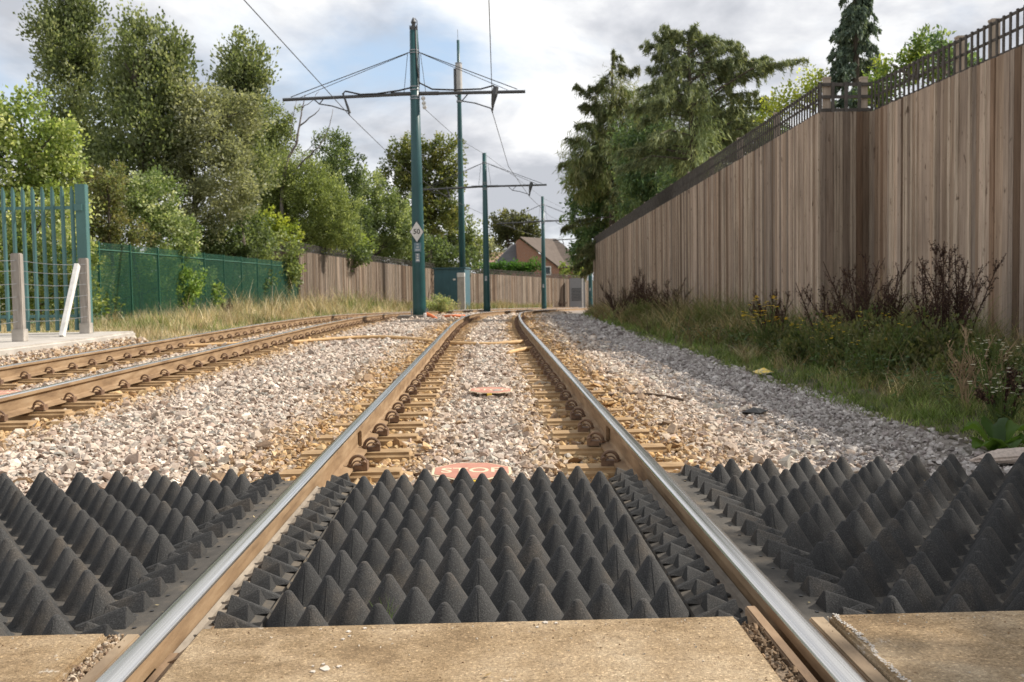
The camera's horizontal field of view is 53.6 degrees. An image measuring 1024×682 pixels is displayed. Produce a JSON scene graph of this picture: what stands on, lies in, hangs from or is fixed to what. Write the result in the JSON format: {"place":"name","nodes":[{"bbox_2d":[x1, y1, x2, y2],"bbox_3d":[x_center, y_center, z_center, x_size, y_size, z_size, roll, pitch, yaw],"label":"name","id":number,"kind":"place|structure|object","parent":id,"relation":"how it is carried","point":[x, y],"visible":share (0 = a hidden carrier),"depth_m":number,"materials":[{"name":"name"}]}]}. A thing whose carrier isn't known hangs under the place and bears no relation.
{"place":"outdoors","nodes":[
{"label":"outdoors","id":0,"kind":"place"},
{"bbox_2d":[124,323,254,340],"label":"verge","id":1,"kind":"structure","parent":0,"point":[192,331],"depth_m":24.21,"materials":[{"name":"green plant"}]},
{"bbox_2d":[0,78,105,241],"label":"maple tree","id":2,"kind":"object","parent":1,"relation":"on","point":[33,168],"visible":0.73,"depth_m":26.82,"materials":[{"name":"green plant"}]},
{"bbox_2d":[0,331,134,355],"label":"platform plinth","id":3,"kind":"structure","parent":1,"relation":"on","point":[37,341],"depth_m":14.68,"materials":[{"name":"concrete"}]},
{"bbox_2d":[0,253,92,341],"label":"wire fence","id":4,"kind":"object","parent":3,"relation":"on","point":[19,331],"visible":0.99,"depth_m":15.33,"materials":[{"name":"concrete"}]},
{"bbox_2d":[0,184,93,332],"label":"palisade fence","id":5,"kind":"object","parent":3,"relation":"on","point":[80,207],"visible":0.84,"depth_m":16.47,"materials":[{"name":"blue metal"}]},
{"bbox_2d":[17,233,298,325],"bbox_3d":[-11.375,-1.829,37.543,0.074,3.088,24.884,-1,3,4],"label":"fence","id":6,"kind":"object","parent":1,"relation":"on","point":[147,253],"visible":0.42,"depth_m":34.54,"materials":[{"name":"green metal"}]},
{"bbox_2d":[0,277,552,340],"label":"dry grass","id":7,"kind":"structure","parent":1,"relation":"on","point":[169,325],"depth_m":32.61,"materials":[{"name":"beige plant"}]},
{"bbox_2d":[247,204,305,246],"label":"sycamore sapling","id":8,"kind":"object","parent":1,"relation":"on","point":[285,225],"visible":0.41,"depth_m":55.09,"materials":[{"name":"green plant"}]},
{"bbox_2d":[280,92,332,251],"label":"bare tree","id":9,"kind":"object","parent":1,"relation":"on","point":[298,166],"visible":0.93,"depth_m":56.22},
{"bbox_2d":[199,242,593,308],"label":"board fence","id":10,"kind":"object","parent":1,"relation":"on","point":[323,270],"visible":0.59,"depth_m":72.78,"materials":[{"name":"brown wood"}]},
{"bbox_2d":[372,130,469,264],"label":"maple tree","id":11,"kind":"object","parent":1,"relation":"on","point":[434,208],"visible":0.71,"depth_m":86.77,"materials":[{"name":"green plant"}]},
{"bbox_2d":[453,29,465,266],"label":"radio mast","id":12,"kind":"object","parent":1,"relation":"on","point":[458,85],"visible":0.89,"depth_m":72.21,"materials":[{"name":"teal metal"}]},
{"bbox_2d":[471,256,546,275],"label":"garden hedge","id":13,"kind":"object","parent":1,"relation":"on","point":[514,266],"visible":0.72,"depth_m":103.50,"materials":[{"name":"green plant"}]},
{"bbox_2d":[0,310,891,494],"bbox_3d":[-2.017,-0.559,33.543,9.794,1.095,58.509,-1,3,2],"label":"ballast stones","id":14,"kind":"object","parent":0,"point":[281,401],"visible":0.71,"depth_m":7.50,"materials":[{"name":"beige gravel"}]},
{"bbox_2d":[8,400,75,420],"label":"twin block sleeper","id":15,"kind":"object","parent":14,"relation":"on","point":[41,411],"visible":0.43,"depth_m":7.82,"materials":[{"name":"beige concrete"}]},
{"bbox_2d":[0,634,106,681],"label":"crossing slab","id":16,"kind":"structure","parent":14,"relation":"on","point":[41,669],"depth_m":2.21,"materials":[{"name":"concrete"}]},
{"bbox_2d":[0,471,123,558],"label":"anti trespass mat","id":17,"kind":"object","parent":14,"relation":"on","point":[22,515],"visible":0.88,"depth_m":4.08,"materials":[{"name":"rubber"}]},
{"bbox_2d":[4,369,190,383],"bbox_3d":[-4.589,0.417,10.947,2.202,0.226,0.218,-1,3,-1],"label":"twin block sleeper","id":18,"kind":"object","parent":14,"relation":"on","point":[27,378],"visible":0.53,"depth_m":10.89,"materials":[{"name":"beige concrete"}]},
{"bbox_2d":[0,468,294,637],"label":"anti trespass mat","id":19,"kind":"object","parent":14,"relation":"on","point":[126,556],"visible":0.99,"depth_m":3.27,"materials":[{"name":"rubber"}]},
{"bbox_2d":[174,473,356,652],"bbox_3d":[-0.753,0.699,3.502,0.179,0.111,2.180,-1,3,-1],"label":"ridged edge strip","id":20,"kind":"object","parent":14,"relation":"on","point":[249,598],"visible":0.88,"depth_m":3.13,"materials":[{"name":"rubber"}]},
{"bbox_2d":[0,307,551,381],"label":"rail","id":21,"kind":"object","parent":14,"relation":"on","point":[9,372],"visible":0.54,"depth_m":14.38,"materials":[{"name":"metal"}]},
{"bbox_2d":[0,307,578,417],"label":"rail","id":22,"kind":"object","parent":14,"relation":"on","point":[16,403],"visible":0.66,"depth_m":10.36,"materials":[{"name":"metal"}]},
{"bbox_2d":[95,307,586,681],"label":"rail","id":23,"kind":"object","parent":14,"relation":"on","point":[154,645],"visible":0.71,"depth_m":3.29,"materials":[{"name":"metal"}]},
{"bbox_2d":[78,634,139,681],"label":"rail seal","id":24,"kind":"object","parent":23,"relation":"attached to","point":[104,664],"visible":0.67,"depth_m":2.22,"materials":[{"name":"beige concrete"}]},
{"bbox_2d":[282,17,524,314],"bbox_3d":[-3.347,-5.396,31.813,7.601,9.350,0.560,-1,3,1],"label":"overhead line mast","id":25,"kind":"object","parent":14,"relation":"on","point":[418,270],"visible":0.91,"depth_m":31.64,"materials":[{"name":"teal metal"}]},
{"bbox_2d":[158,616,781,681],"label":"crossing slab","id":26,"kind":"structure","parent":14,"relation":"on","point":[730,644],"depth_m":2.18,"materials":[{"name":"concrete"}]},
{"bbox_2d":[432,463,511,481],"bbox_3d":[-0.193,0.684,4.862,0.379,0.127,0.400,-1,5,-2],"label":"stop sign","id":27,"kind":"object","parent":14,"relation":"on","point":[474,470],"visible":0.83,"depth_m":4.88,"materials":[{"name":"red paint"}]},
{"bbox_2d":[259,466,694,627],"bbox_3d":[-0.106,0.672,3.466,1.160,0.139,2.083,-1,3,-1],"label":"anti trespass mat","id":28,"kind":"object","parent":14,"relation":"on","point":[464,547],"visible":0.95,"depth_m":3.16,"materials":[{"name":"rubber"}]},
{"bbox_2d":[280,450,684,482],"bbox_3d":[-0.148,0.692,5.342,2.202,0.220,0.218,-1,3,-1],"label":"twin block sleeper","id":29,"kind":"object","parent":14,"relation":"on","point":[589,470],"visible":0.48,"depth_m":5.29,"materials":[{"name":"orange concrete"}]},
{"bbox_2d":[296,431,670,462],"bbox_3d":[-0.162,0.654,5.958,2.202,0.224,0.218,-1,3,-1],"label":"twin block sleeper","id":30,"kind":"object","parent":14,"relation":"on","point":[593,448],"visible":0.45,"depth_m":5.90,"materials":[{"name":"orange concrete"}]},
{"bbox_2d":[315,419,652,445],"bbox_3d":[-0.176,0.624,6.580,2.202,0.219,0.218,-1,3,-1],"label":"twin block sleeper","id":31,"kind":"object","parent":14,"relation":"on","point":[385,436],"visible":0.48,"depth_m":6.52,"materials":[{"name":"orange concrete"}]},
{"bbox_2d":[346,399,622,419],"bbox_3d":[-0.205,0.567,7.809,2.202,0.221,0.218,-1,3,-1],"label":"twin block sleeper","id":32,"kind":"object","parent":14,"relation":"on","point":[568,409],"visible":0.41,"depth_m":7.77,"materials":[{"name":"beige concrete"}]},
{"bbox_2d":[423,153,546,311],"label":"overhead line mast","id":33,"kind":"object","parent":14,"relation":"on","point":[486,279],"visible":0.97,"depth_m":56.45,"materials":[{"name":"teal metal"}]},
{"bbox_2d":[364,382,606,400],"bbox_3d":[-0.233,0.490,9.042,2.202,0.221,0.218,-1,3,-1],"label":"twin block sleeper","id":34,"kind":"object","parent":14,"relation":"on","point":[541,394],"visible":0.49,"depth_m":8.99,"materials":[{"name":"beige concrete"}]},
{"bbox_2d":[334,407,638,430],"bbox_3d":[-0.191,0.591,7.195,2.202,0.224,0.218,-1,3,-1],"label":"twin block sleeper","id":35,"kind":"object","parent":14,"relation":"on","point":[572,421],"visible":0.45,"depth_m":7.15,"materials":[{"name":"beige concrete"}]},
{"bbox_2d":[357,390,616,408],"bbox_3d":[-0.219,0.526,8.419,2.202,0.222,0.218,-1,3,-1],"label":"twin block sleeper","id":36,"kind":"object","parent":14,"relation":"on","point":[553,402],"visible":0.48,"depth_m":8.36,"materials":[{"name":"beige concrete"}]},
{"bbox_2d":[496,196,576,308],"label":"overhead line mast","id":37,"kind":"object","parent":14,"relation":"on","point":[543,268],"visible":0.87,"depth_m":80.21,"materials":[{"name":"teal metal"}]},
{"bbox_2d":[569,278,585,307],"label":"louvred cabinet","id":38,"kind":"object","parent":14,"relation":"on","point":[576,292],"visible":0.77,"depth_m":104.06,"materials":[{"name":"metal"}]},
{"bbox_2d":[608,467,751,624],"bbox_3d":[0.539,0.676,3.530,0.179,0.111,2.180,-1,3,-1],"label":"ridged edge strip","id":39,"kind":"object","parent":14,"relation":"on","point":[705,585],"visible":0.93,"depth_m":3.21,"materials":[{"name":"rubber"}]},
{"bbox_2d":[518,308,866,681],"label":"rail","id":40,"kind":"object","parent":14,"relation":"on","point":[819,655],"visible":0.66,"depth_m":3.19,"materials":[{"name":"metal"}]},
{"bbox_2d":[745,606,817,681],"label":"flangeway seal","id":41,"kind":"object","parent":40,"relation":"attached to","point":[753,614],"visible":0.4,"depth_m":2.25,"materials":[{"name":"brown rubber"}]},
{"bbox_2d":[809,617,888,681],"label":"rail seal","id":42,"kind":"object","parent":40,"relation":"attached to","point":[853,657],"visible":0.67,"depth_m":2.19,"materials":[{"name":"beige rubber"}]},
{"bbox_2d":[740,625,796,681],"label":"joint filler","id":43,"kind":"object","parent":14,"relation":"on","point":[781,673],"visible":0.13,"depth_m":2.15,"materials":[{"name":"gravel"}]},
{"bbox_2d":[62,621,802,681],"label":"joint grit","id":44,"kind":"object","parent":43,"relation":"on","point":[77,673],"visible":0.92,"depth_m":2.21,"materials":[{"name":"gravel"}]},
{"bbox_2d":[668,457,1023,621],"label":"anti trespass mat","id":45,"kind":"object","parent":14,"relation":"on","point":[830,540],"visible":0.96,"depth_m":3.20,"materials":[{"name":"rubber"}]},
{"bbox_2d":[829,611,1023,681],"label":"crossing slab","id":46,"kind":"structure","parent":14,"relation":"on","point":[945,655],"depth_m":2.19,"materials":[{"name":"concrete"}]},
{"bbox_2d":[0,613,1023,681],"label":"slab grit","id":47,"kind":"object","parent":46,"relation":"on","point":[766,678],"visible":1,"depth_m":2.29,"materials":[{"name":"gravel"}]},
{"bbox_2d":[0,303,989,451],"bbox_3d":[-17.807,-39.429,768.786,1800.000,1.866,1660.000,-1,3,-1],"label":"ground","id":48,"kind":"structure","parent":0,"point":[762,376],"depth_m":8.26,"materials":[{"name":"soil"}]},
{"bbox_2d":[0,189,110,326],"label":"hazel bush","id":49,"kind":"object","parent":48,"relation":"on","point":[94,262],"visible":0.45,"depth_m":24.26,"materials":[{"name":"green plant"}]},
{"bbox_2d":[0,219,124,324],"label":"bramble thicket","id":50,"kind":"object","parent":48,"relation":"on","point":[105,292],"visible":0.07,"depth_m":30.53,"materials":[{"name":"green plant"}]},
{"bbox_2d":[13,0,137,251],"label":"poplar tree","id":51,"kind":"object","parent":48,"relation":"on","point":[69,32],"visible":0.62,"depth_m":44.35,"materials":[{"name":"green plant"}]},
{"bbox_2d":[70,159,161,313],"bbox_3d":[-13.257,-3.071,33.502,3.162,5.848,2.283,1,3,25],"label":"hawthorn bush","id":52,"kind":"object","parent":48,"relation":"on","point":[110,233],"visible":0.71,"depth_m":33.34,"materials":[{"name":"green plant"}]},
{"bbox_2d":[67,0,218,249],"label":"poplar tree","id":53,"kind":"object","parent":48,"relation":"on","point":[132,104],"visible":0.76,"depth_m":42.45,"materials":[{"name":"green plant"}]},
{"bbox_2d":[93,160,204,313],"bbox_3d":[-12.705,-3.292,35.463,3.515,6.148,2.478,-3,4,-36],"label":"hawthorn bush","id":54,"kind":"object","parent":48,"relation":"on","point":[154,217],"visible":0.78,"depth_m":35.28,"materials":[{"name":"green plant"}]},
{"bbox_2d":[95,243,207,315],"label":"elder bush","id":55,"kind":"object","parent":48,"relation":"on","point":[193,288],"visible":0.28,"depth_m":35.53,"materials":[{"name":"green plant"}]},
{"bbox_2d":[94,234,227,319],"bbox_3d":[-14.411,-2.215,38.616,7.171,3.821,3.486,-1,3,-1],"label":"bramble thicket","id":56,"kind":"object","parent":48,"relation":"on","point":[217,293],"visible":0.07,"depth_m":38.45,"materials":[{"name":"green plant"}]},
{"bbox_2d":[124,58,284,308],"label":"willow tree","id":57,"kind":"object","parent":48,"relation":"on","point":[232,154],"visible":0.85,"depth_m":42.70,"materials":[{"name":"green plant"}]},
{"bbox_2d":[159,202,282,302],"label":"elder bush","id":58,"kind":"object","parent":48,"relation":"on","point":[229,247],"visible":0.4,"depth_m":44.64,"materials":[{"name":"green plant"}]},
{"bbox_2d":[202,24,294,300],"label":"poplar tree","id":59,"kind":"object","parent":48,"relation":"on","point":[240,70],"visible":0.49,"depth_m":46.64,"materials":[{"name":"green plant"}]},
{"bbox_2d":[198,226,310,302],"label":"bramble thicket","id":60,"kind":"object","parent":48,"relation":"on","point":[294,265],"visible":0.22,"depth_m":48.12,"materials":[{"name":"green plant"}]},
{"bbox_2d":[231,93,304,210],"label":"alder tree","id":61,"kind":"object","parent":48,"relation":"on","point":[284,128],"visible":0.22,"depth_m":58.57,"materials":[{"name":"green plant"}]},
{"bbox_2d":[221,145,367,255],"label":"willow tree","id":62,"kind":"object","parent":48,"relation":"on","point":[322,207],"visible":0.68,"depth_m":56.71,"materials":[{"name":"green plant"}]},
{"bbox_2d":[272,217,378,271],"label":"elder bush","id":63,"kind":"object","parent":48,"relation":"on","point":[366,256],"visible":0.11,"depth_m":63.48,"materials":[{"name":"green plant"}]},
{"bbox_2d":[299,125,385,239],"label":"ash tree","id":64,"kind":"object","parent":48,"relation":"on","point":[348,178],"visible":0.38,"depth_m":71.00,"materials":[{"name":"green plant"}]},
{"bbox_2d":[346,162,424,263],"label":"sycamore tree","id":65,"kind":"object","parent":48,"relation":"on","point":[380,202],"visible":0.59,"depth_m":75.72,"materials":[{"name":"green plant"}]},
{"bbox_2d":[343,229,481,275],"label":"elder bush","id":66,"kind":"object","parent":48,"relation":"on","point":[443,259],"visible":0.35,"depth_m":81.26,"materials":[{"name":"green plant"}]},
{"bbox_2d":[403,206,482,267],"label":"oak tree","id":67,"kind":"object","parent":48,"relation":"on","point":[470,237],"visible":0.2,"depth_m":96.80,"materials":[{"name":"green plant"}]},
{"bbox_2d":[488,207,540,251],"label":"oak tree","id":68,"kind":"object","parent":48,"relation":"on","point":[505,235],"visible":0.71,"depth_m":163.52,"materials":[{"name":"green plant"}]},
{"bbox_2d":[496,237,586,279],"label":"brick house","id":69,"kind":"structure","parent":48,"relation":"on","point":[522,251],"depth_m":125.23,"materials":[{"name":"brown brick"}]},
{"bbox_2d":[551,49,653,281],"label":"cypress tree","id":70,"kind":"object","parent":48,"relation":"on","point":[605,112],"visible":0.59,"depth_m":57.19,"materials":[{"name":"green plant"}]},
{"bbox_2d":[0,0,1023,294],"label":"sky","id":71,"kind":"structure","parent":0,"point":[541,48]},
{"bbox_2d":[550,312,1013,476],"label":"gravel path","id":72,"kind":"structure","parent":0,"point":[913,429],"depth_m":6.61,"materials":[{"name":"grey gravel"}]},
{"bbox_2d":[836,453,1023,586],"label":"anti trespass mat","id":73,"kind":"object","parent":72,"relation":"on","point":[976,506],"visible":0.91,"depth_m":3.89,"materials":[{"name":"rubber"}]},
{"bbox_2d":[581,259,1023,450],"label":"grass verge","id":74,"kind":"object","parent":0,"point":[961,435],"depth_m":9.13,"materials":[{"name":"green plant"}]},
{"bbox_2d":[559,167,663,271],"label":"laurel tree","id":75,"kind":"object","parent":74,"relation":"on","point":[583,235],"visible":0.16,"depth_m":62.56,"materials":[{"name":"green plant"}]},
{"bbox_2d":[604,94,684,220],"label":"yew tree","id":76,"kind":"object","parent":74,"relation":"on","point":[639,182],"visible":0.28,"depth_m":51.23,"materials":[{"name":"green plant"}]},
{"bbox_2d":[609,21,809,180],"bbox_3d":[5.424,-4.911,30.741,5.886,9.069,4.845,-2,3,-17],"label":"cedar tree","id":77,"kind":"object","parent":74,"relation":"on","point":[713,122],"visible":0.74,"depth_m":29.68,"materials":[{"name":"green plant"}]},
{"bbox_2d":[741,295,787,353],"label":"ragwort plant","id":78,"kind":"object","parent":74,"relation":"on","point":[766,333],"visible":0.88,"depth_m":13.67,"materials":[{"name":"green plant"}]},
{"bbox_2d":[748,287,793,337],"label":"dock plant","id":79,"kind":"object","parent":74,"relation":"on","point":[777,314],"visible":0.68,"depth_m":15.28,"materials":[{"name":"plant"}]},
{"bbox_2d":[750,307,812,354],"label":"nettle plant","id":80,"kind":"object","parent":74,"relation":"on","point":[774,334],"visible":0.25,"depth_m":13.64,"materials":[{"name":"green plant"}]},
{"bbox_2d":[753,64,829,128],"bbox_3d":[6.753,-3.339,23.899,2.084,6.548,1.246,-2,3,-22],"label":"apple tree","id":81,"kind":"object","parent":74,"relation":"on","point":[778,106],"visible":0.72,"depth_m":23.72,"materials":[{"name":"green plant"}]},
{"bbox_2d":[593,5,1023,342],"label":"board fence","id":82,"kind":"object","parent":74,"relation":"on","point":[900,181],"visible":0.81,"depth_m":15.77,"materials":[{"name":"brown wood"}]},
{"bbox_2d":[774,311,857,367],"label":"nettle plant","id":83,"kind":"object","parent":74,"relation":"on","point":[792,346],"visible":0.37,"depth_m":12.05,"materials":[{"name":"green plant"}]},
{"bbox_2d":[795,275,883,333],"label":"dock plant","id":84,"kind":"object","parent":74,"relation":"on","point":[823,308],"visible":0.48,"depth_m":12.63,"materials":[{"name":"brown plant"}]},
{"bbox_2d":[826,0,885,111],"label":"weeping cypress","id":85,"kind":"object","parent":74,"relation":"on","point":[854,30],"visible":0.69,"depth_m":23.62,"materials":[{"name":"green plant"}]},
{"bbox_2d":[815,304,910,370],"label":"nettle plant","id":86,"kind":"object","parent":74,"relation":"on","point":[854,332],"visible":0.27,"depth_m":11.26,"materials":[{"name":"green plant"}]},
{"bbox_2d":[825,311,928,382],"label":"ragwort plant","id":87,"kind":"object","parent":74,"relation":"on","point":[880,366],"visible":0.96,"depth_m":9.91,"materials":[{"name":"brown plant"}]},
{"bbox_2d":[823,251,938,331],"bbox_3d":[4.319,-0.392,12.309,1.407,1.372,1.200,-1,3,-1],"label":"dock plant","id":88,"kind":"object","parent":74,"relation":"on","point":[852,314],"visible":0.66,"depth_m":12.23,"materials":[{"name":"brown plant"}]},
{"bbox_2d":[854,277,910,332],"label":"dock plant","id":89,"kind":"object","parent":74,"relation":"on","point":[894,309],"visible":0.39,"depth_m":12.50,"materials":[{"name":"plant"}]},
{"bbox_2d":[852,23,952,106],"bbox_3d":[7.680,-3.031,20.063,2.001,6.312,2.015,-1,3,-1],"label":"holly bush","id":90,"kind":"object","parent":74,"relation":"on","point":[916,51],"visible":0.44,"depth_m":19.69,"materials":[{"name":"green plant"}]},
{"bbox_2d":[854,314,953,379],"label":"nettle plant","id":91,"kind":"object","parent":74,"relation":"on","point":[874,344],"visible":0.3,"depth_m":10.45,"materials":[{"name":"green plant"}]},
{"bbox_2d":[887,303,1005,380],"bbox_3d":[4.356,0.095,10.228,1.135,0.999,0.860,-1,3,-1],"label":"nettle plant","id":92,"kind":"object","parent":74,"relation":"on","point":[913,350],"visible":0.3,"depth_m":10.14,"materials":[{"name":"green plant"}]},
{"bbox_2d":[905,240,990,340],"bbox_3d":[4.588,-0.348,10.651,0.824,1.456,0.942,2,4,42],"label":"dock plant","id":93,"kind":"object","parent":74,"relation":"on","point":[932,312],"visible":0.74,"depth_m":10.62,"materials":[{"name":"brown plant"}]},
{"bbox_2d":[920,24,985,77],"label":"holly bush","id":94,"kind":"object","parent":74,"relation":"on","point":[935,43],"visible":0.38,"depth_m":18.67,"materials":[{"name":"green plant"}]},
{"bbox_2d":[917,242,1005,338],"bbox_3d":[4.828,-0.361,10.990,0.723,1.434,0.756,-1,3,-9],"label":"dock plant","id":95,"kind":"object","parent":74,"relation":"on","point":[957,295],"visible":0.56,"depth_m":10.93,"materials":[{"name":"plant"}]},
{"bbox_2d":[923,330,1023,384],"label":"nettle plant","id":96,"kind":"object","parent":74,"relation":"on","point":[939,358],"visible":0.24,"depth_m":9.28,"materials":[{"name":"green plant"}]},
{"bbox_2d":[946,324,1021,408],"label":"dock plant","id":97,"kind":"object","parent":74,"relation":"on","point":[962,386],"visible":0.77,"depth_m":7.82,"materials":[{"name":"brown plant"}]},
{"bbox_2d":[962,415,1023,450],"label":"burdock plant","id":98,"kind":"object","parent":74,"relation":"on","point":[1000,432],"visible":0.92,"depth_m":6.09,"materials":[{"name":"green plant"}]},
{"bbox_2d":[967,364,1023,423],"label":"daisy plant","id":99,"kind":"object","parent":74,"relation":"on","point":[1000,409],"visible":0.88,"depth_m":6.84,"materials":[{"name":"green plant"}]},
{"bbox_2d":[969,447,1023,463],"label":"rock","id":100,"kind":"object","parent":74,"relation":"on","point":[1010,455],"visible":0.73,"depth_m":5.63,"materials":[{"name":"stone"}]},
{"bbox_2d":[970,329,1023,417],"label":"daisy plant","id":101,"kind":"object","parent":74,"relation":"on","point":[994,380],"visible":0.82,"depth_m":7.40,"materials":[{"name":"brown plant"}]},
{"bbox_2d":[972,364,1023,419],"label":"dock plant","id":102,"kind":"object","parent":74,"relation":"on","point":[1010,375],"visible":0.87,"depth_m":6.93,"materials":[{"name":"plant"}]},
{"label":"cabinet base","id":103,"kind":"object","parent":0,"visible":0},
{"bbox_2d":[433,267,470,308],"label":"equipment cabinet","id":104,"kind":"object","parent":103,"relation":"on","point":[445,282],"visible":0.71,"depth_m":68.70,"materials":[{"name":"teal metal"}]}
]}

